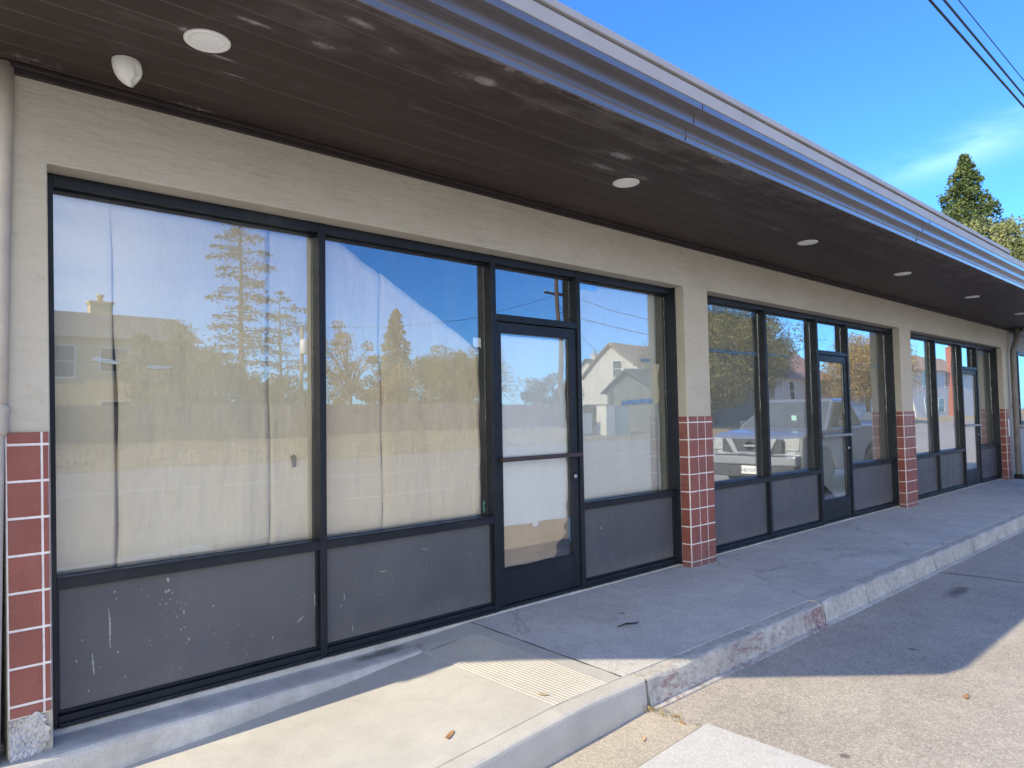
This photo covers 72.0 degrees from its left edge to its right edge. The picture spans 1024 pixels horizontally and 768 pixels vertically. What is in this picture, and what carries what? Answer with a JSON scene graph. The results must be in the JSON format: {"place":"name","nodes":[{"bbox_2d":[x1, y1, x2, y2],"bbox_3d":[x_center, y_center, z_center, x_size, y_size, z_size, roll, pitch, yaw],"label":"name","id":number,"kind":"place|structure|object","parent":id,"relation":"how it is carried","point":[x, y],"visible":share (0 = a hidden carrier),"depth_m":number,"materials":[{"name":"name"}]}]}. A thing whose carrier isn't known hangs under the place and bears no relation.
{"place":"outdoors","nodes":[
{"label":"outdoors","id":0,"kind":"place"},
{"bbox_2d":[0,479,998,750],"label":"footing","id":1,"kind":"object","parent":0,"point":[240,683],"visible":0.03,"depth_m":3.88,"materials":[{"name":"concrete"}]},
{"bbox_2d":[0,0,1023,762],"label":"shop building","id":2,"kind":"structure","parent":1,"relation":"on","point":[460,166],"depth_m":4.01,"materials":[{"name":"paint"}]},
{"bbox_2d":[0,59,14,721],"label":"downspout","id":3,"kind":"object","parent":2,"relation":"attached to","point":[7,75],"visible":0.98,"depth_m":2.88,"materials":[{"name":"paint"}]},
{"bbox_2d":[53,194,114,573],"bbox_3d":[-2.002,-0.006,3.270,0.305,1.733,0.020,1,-4,-42],"label":"paper sheet","id":4,"kind":"object","parent":2,"relation":"attached to","point":[84,417],"visible":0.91,"depth_m":3.28,"materials":[{"name":"white paper"}]},
{"bbox_2d":[91,356,119,363],"bbox_3d":[-1.919,-0.112,3.327,0.124,0.035,0.001,1,-4,-42],"label":"paper scrap","id":5,"kind":"object","parent":2,"relation":"attached to","point":[102,360],"visible":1,"depth_m":3.32,"materials":[{"name":"white paper"}]},
{"bbox_2d":[111,55,142,87],"bbox_3d":[-1.607,-1.294,2.943,0.114,0.106,0.111,1,-4,-42],"label":"dome camera","id":6,"kind":"object","parent":2,"relation":"attached to","point":[127,71],"visible":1,"depth_m":2.91,"materials":[{"name":"beige plastic"}]},
{"bbox_2d":[145,364,172,368],"bbox_3d":[-1.740,-0.084,3.487,0.138,0.022,0.001,1,-4,-42],"label":"paper scrap","id":7,"kind":"object","parent":2,"relation":"attached to","point":[157,367],"visible":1,"depth_m":3.48,"materials":[{"name":"white paper"}]},
{"bbox_2d":[110,204,269,565],"bbox_3d":[-1.620,0.002,3.607,0.786,1.733,0.012,1,-4,-42],"label":"paper sheet","id":8,"kind":"object","parent":2,"relation":"attached to","point":[190,300],"visible":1,"depth_m":3.59,"materials":[{"name":"white paper"}]},
{"bbox_2d":[183,28,230,52],"bbox_3d":[-1.208,-1.359,2.796,0.174,0.012,0.174,1,-4,-42],"label":"recessed light","id":9,"kind":"object","parent":2,"relation":"attached to","point":[206,40],"visible":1,"depth_m":2.78,"materials":[{"name":"white plastic"}]},
{"bbox_2d":[0,642,421,767],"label":"ledge","id":10,"kind":"object","parent":2,"relation":"attached to","point":[126,741],"visible":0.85,"depth_m":3.27,"materials":[{"name":"concrete"}]},
{"bbox_2d":[267,230,311,544],"bbox_3d":[-1.243,0.011,3.955,0.266,1.733,0.020,1,-3,-39],"label":"paper sheet","id":11,"kind":"object","parent":2,"relation":"attached to","point":[289,352],"visible":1,"depth_m":3.96,"materials":[{"name":"white paper"}]},
{"bbox_2d":[291,455,296,467],"bbox_3d":[-1.218,0.429,3.935,0.034,0.075,0.001,1,-4,-42],"label":"torn hole","id":12,"kind":"object","parent":2,"relation":"attached to","point":[293,458],"visible":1,"depth_m":3.93,"materials":[{"name":"paint"}]},
{"bbox_2d":[325,240,381,536],"bbox_3d":[-0.966,0.016,4.204,0.441,1.737,0.014,1,-4,-43],"label":"paper sheet","id":13,"kind":"object","parent":2,"relation":"attached to","point":[353,440],"visible":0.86,"depth_m":4.21,"materials":[{"name":"white paper"}]},
{"bbox_2d":[378,273,480,528],"bbox_3d":[-0.520,0.104,4.612,0.806,1.582,0.014,1,-3,-42],"label":"paper sheet","id":14,"kind":"object","parent":2,"relation":"attached to","point":[430,398],"visible":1,"depth_m":4.57,"materials":[{"name":"beige paper"}]},
{"bbox_2d":[473,337,480,347],"bbox_3d":[-0.242,-0.284,4.862,0.069,0.073,0.002,1,-4,-42],"label":"masking tape","id":15,"kind":"object","parent":2,"relation":"attached to","point":[477,342],"visible":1,"depth_m":4.86,"materials":[{"name":"white paper"}]},
{"bbox_2d":[501,335,567,457],"bbox_3d":[0.164,0.107,5.166,0.702,0.892,0.008,1,-4,-42],"label":"window pane","id":16,"kind":"structure","parent":2,"relation":"attached to","point":[534,419],"depth_m":5.16,"materials":[{"name":"clear glass"}]},
{"bbox_2d":[503,458,567,526],"bbox_3d":[0.175,0.780,5.147,0.716,0.464,0.006,1,-4,-42],"label":"paper sheet","id":17,"kind":"object","parent":2,"relation":"attached to","point":[534,489],"visible":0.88,"depth_m":5.14,"materials":[{"name":"white paper"}]},
{"bbox_2d":[532,518,538,526],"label":"paper sheet","id":18,"kind":"object","parent":2,"relation":"attached to","point":[535,522],"visible":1,"depth_m":5.11,"materials":[{"name":"white paper"}]},
{"bbox_2d":[504,518,567,566],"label":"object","id":19,"kind":"object","parent":2,"relation":"attached to","point":[527,544],"visible":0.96,"depth_m":5.11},
{"bbox_2d":[496,321,582,605],"bbox_3d":[0.208,0.548,5.124,0.817,1.955,0.096,1,-4,-42],"label":"door","id":20,"kind":"structure","parent":2,"relation":"in","point":[527,581],"depth_m":5.17,"materials":[{"name":"paint"}]},
{"bbox_2d":[580,286,658,500],"bbox_3d":[0.880,0.062,5.889,1.097,1.733,0.014,1,-4,-42],"label":"window","id":21,"kind":"structure","parent":2,"relation":"attached to","point":[618,343],"depth_m":5.89,"materials":[{"name":"clear glass"}]},
{"bbox_2d":[613,178,639,187],"bbox_3d":[0.743,-1.312,4.597,0.174,0.012,0.174,1,-4,-42],"label":"recessed light","id":22,"kind":"object","parent":2,"relation":"attached to","point":[625,182],"visible":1,"depth_m":4.58,"materials":[{"name":"white plastic"}]},
{"bbox_2d":[622,399,651,405],"bbox_3d":[1.073,0.156,6.037,0.414,0.063,0.002,1,-4,-42],"label":"masking tape","id":23,"kind":"object","parent":2,"relation":"attached to","point":[633,402],"visible":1,"depth_m":6.03,"materials":[{"name":"blue paper"}]},
{"bbox_2d":[653,364,659,404],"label":"paper sheet","id":24,"kind":"object","parent":2,"relation":"attached to","point":[656,370],"visible":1,"depth_m":6.25,"materials":[{"name":"beige paper"}]},
{"bbox_2d":[657,405,660,489],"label":"paper sheet","id":25,"kind":"object","parent":2,"relation":"attached to","point":[658,432],"visible":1,"depth_m":6.26,"materials":[{"name":"beige paper"}]},
{"bbox_2d":[708,312,757,482],"bbox_3d":[2.129,0.092,7.027,1.199,1.733,0.014,1,-4,-42],"label":"window","id":26,"kind":"structure","parent":2,"relation":"attached to","point":[732,404],"depth_m":7.11,"materials":[{"name":"clear glass"}]},
{"bbox_2d":[709,348,756,355],"bbox_3d":[2.110,-0.319,7.013,1.272,0.054,0.002,1,-4,-42],"label":"masking tape","id":27,"kind":"object","parent":2,"relation":"attached to","point":[730,352],"visible":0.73,"depth_m":7.11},
{"bbox_2d":[767,353,788,357],"bbox_3d":[2.869,-0.313,7.706,0.677,0.039,0.002,1,-4,-42],"label":"masking tape","id":28,"kind":"object","parent":2,"relation":"attached to","point":[776,355],"visible":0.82,"depth_m":7.74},
{"bbox_2d":[766,319,807,474],"bbox_3d":[3.031,0.114,7.850,1.081,1.733,0.013,1,-4,-42],"label":"window","id":29,"kind":"structure","parent":2,"relation":"attached to","point":[786,383],"depth_m":7.89,"materials":[{"name":"clear glass"}]},
{"bbox_2d":[797,240,817,244],"bbox_3d":[2.646,-1.267,6.312,0.174,0.012,0.174,1,-4,-42],"label":"recessed light","id":30,"kind":"object","parent":2,"relation":"attached to","point":[807,242],"visible":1,"depth_m":6.29,"materials":[{"name":"white plastic"}]},
{"bbox_2d":[820,363,842,437],"bbox_3d":[3.850,0.196,8.527,0.677,0.892,0.007,1,-4,-42],"label":"window pane","id":31,"kind":"structure","parent":2,"relation":"attached to","point":[831,397],"depth_m":8.55,"materials":[{"name":"clear glass"}]},
{"bbox_2d":[822,436,844,497],"bbox_3d":[3.859,1.007,8.496,0.677,0.744,0.007,1,-4,-42],"label":"paper sheet","id":32,"kind":"object","parent":2,"relation":"attached to","point":[833,466],"visible":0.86,"depth_m":8.53,"materials":[{"name":"white paper"}]},
{"bbox_2d":[819,355,852,521],"bbox_3d":[3.897,0.636,8.487,0.801,1.955,0.096,1,-4,-42],"label":"door","id":33,"kind":"structure","parent":2,"relation":"in","point":[836,508],"depth_m":8.67,"materials":[{"name":"paint"}]},
{"bbox_2d":[848,332,880,462],"bbox_3d":[4.611,0.151,9.291,1.234,1.733,0.014,1,-4,-42],"label":"window","id":34,"kind":"structure","parent":2,"relation":"attached to","point":[864,392],"depth_m":9.35,"materials":[{"name":"clear glass"}]},
{"bbox_2d":[894,272,910,275],"bbox_3d":[4.347,-1.227,7.849,0.174,0.012,0.174,1,-4,-42],"label":"recessed light","id":35,"kind":"object","parent":2,"relation":"attached to","point":[901,273],"visible":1,"depth_m":7.82,"materials":[{"name":"white plastic"}]},
{"bbox_2d":[910,339,931,453],"bbox_3d":[6.034,0.185,10.586,1.365,1.733,0.014,1,-4,-42],"label":"window","id":36,"kind":"structure","parent":2,"relation":"attached to","point":[920,383],"depth_m":10.80,"materials":[{"name":"clear glass"}]},
{"bbox_2d":[935,343,957,450],"bbox_3d":[7.044,0.209,11.508,1.251,1.733,0.014,1,-4,-42],"label":"window","id":37,"kind":"structure","parent":2,"relation":"attached to","point":[946,396],"depth_m":11.60,"materials":[{"name":"clear glass"}]},
{"bbox_2d":[963,375,976,469],"bbox_3d":[7.901,0.661,12.198,0.695,1.630,0.007,1,-4,-42],"label":"paper sheet","id":38,"kind":"object","parent":2,"relation":"attached to","point":[969,419],"visible":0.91,"depth_m":12.24,"materials":[{"name":"white paper"}]},
{"bbox_2d":[963,369,981,484],"bbox_3d":[7.942,0.733,12.175,0.819,1.955,0.096,1,-4,-42],"label":"door","id":39,"kind":"structure","parent":2,"relation":"in","point":[974,475],"depth_m":12.40,"materials":[{"name":"paint"}]},
{"bbox_2d":[977,350,987,444],"bbox_3d":[8.559,0.246,12.890,0.953,1.733,0.014,1,-4,-42],"label":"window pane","id":40,"kind":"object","parent":2,"relation":"attached to","point":[982,387],"visible":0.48,"depth_m":12.99,"materials":[{"name":"clear glass"}]},
{"bbox_2d":[1010,328,1023,478],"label":"downspout","id":41,"kind":"object","parent":2,"relation":"attached to","point":[1015,405],"visible":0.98,"depth_m":13.27,"materials":[{"name":"paint"}]},
{"bbox_2d":[638,723,831,767],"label":"driveway slab","id":42,"kind":"structure","parent":0,"point":[707,745],"depth_m":3.14,"materials":[{"name":"concrete"}]},
{"bbox_2d":[470,478,1023,677],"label":"sidewalk","id":43,"kind":"structure","parent":0,"point":[675,611],"depth_m":5.44,"materials":[{"name":"concrete"}]},
{"bbox_2d":[472,622,620,676],"bbox_3d":[0.153,1.536,4.131,0.012,0.030,1.235,1,-4,-42],"label":"joint filler","id":44,"kind":"object","parent":43,"relation":"on","point":[547,649],"visible":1,"depth_m":4.08,"materials":[{"name":"grey concrete"}]},
{"bbox_2d":[618,622,637,626],"bbox_3d":[0.745,1.533,4.508,0.174,0.016,0.021,0,-3,-30],"label":"twig","id":45,"kind":"object","parent":43,"relation":"on","point":[628,623],"visible":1,"depth_m":4.50,"materials":[{"name":"wood"}]},
{"bbox_2d":[1009,330,1023,474],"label":"neighbour building","id":46,"kind":"structure","parent":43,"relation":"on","point":[1020,361],"depth_m":14.09,"materials":[{"name":"paint"}]},
{"bbox_2d":[1016,351,1023,426],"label":"window","id":47,"kind":"structure","parent":46,"relation":"in","point":[1017,353],"depth_m":13.96,"materials":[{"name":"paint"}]},
{"bbox_2d":[557,0,1023,236],"label":"sky","id":48,"kind":"structure","parent":0,"point":[889,88],"materials":[{"name":"blue"}]},
{"bbox_2d":[637,531,1023,767],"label":"road","id":49,"kind":"structure","parent":0,"point":[891,681],"depth_m":3.90,"materials":[{"name":"grey asphalt"}]},
{"bbox_2d":[438,675,647,767],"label":"kerb new","id":50,"kind":"object","parent":49,"relation":"on","point":[548,737],"visible":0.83,"depth_m":3.23,"materials":[{"name":"concrete"}]},
{"bbox_2d":[545,709,698,767],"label":"gutter","id":51,"kind":"object","parent":49,"relation":"on","point":[623,745],"visible":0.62,"depth_m":3.28,"materials":[{"name":"concrete"}]},
{"bbox_2d":[643,705,700,725],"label":"weeds","id":52,"kind":"object","parent":51,"relation":"on","point":[649,707],"visible":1,"depth_m":3.56,"materials":[{"name":"plant"}]},
{"bbox_2d":[632,511,1023,709],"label":"kerb","id":53,"kind":"structure","parent":49,"relation":"on","point":[676,678],"depth_m":4.77,"materials":[{"name":"concrete"}]},
{"bbox_2d":[928,0,1023,107],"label":"overhead cable","id":54,"kind":"object","parent":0,"point":[935,6],"visible":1,"depth_m":31.15,"materials":[{"name":"black rubber"}]},
{"bbox_2d":[943,0,1023,96],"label":"overhead cable","id":55,"kind":"object","parent":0,"point":[979,42],"visible":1,"depth_m":30.85,"materials":[{"name":"black rubber"}]},
{"bbox_2d":[958,0,1023,80],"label":"overhead cable","id":56,"kind":"object","parent":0,"point":[990,38],"visible":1,"depth_m":31.14,"materials":[{"name":"black rubber"}]},
{"bbox_3d":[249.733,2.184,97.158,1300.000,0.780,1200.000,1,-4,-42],"label":"ground","id":57,"kind":"structure","parent":0,"visible":0},
{"bbox_2d":[124,622,620,767],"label":"ramp","id":58,"kind":"structure","parent":57,"relation":"on","point":[474,686],"depth_m":3.38,"materials":[{"name":"concrete"}]},
{"bbox_2d":[445,730,453,737],"bbox_3d":[-0.276,1.548,3.112,0.025,0.006,0.085,-2,-3,19],"label":"fallen leaf","id":59,"kind":"object","parent":58,"relation":"on","point":[449,734],"visible":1,"depth_m":3.12,"materials":[{"name":"brown plant"}]},
{"bbox_2d":[936,153,1020,241],"bbox_3d":[25.253,-4.991,38.671,13.898,15.846,12.965,1,-4,-42],"label":"conifer","id":60,"kind":"object","parent":57,"relation":"on","point":[966,207],"visible":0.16,"depth_m":38.65,"materials":[{"name":"green plant"}]},
{"bbox_2d":[964,215,1023,262],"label":"broadleaf tree","id":61,"kind":"object","parent":57,"relation":"on","point":[1011,243],"visible":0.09,"depth_m":35.16,"materials":[{"name":"green plant"}]}
]}

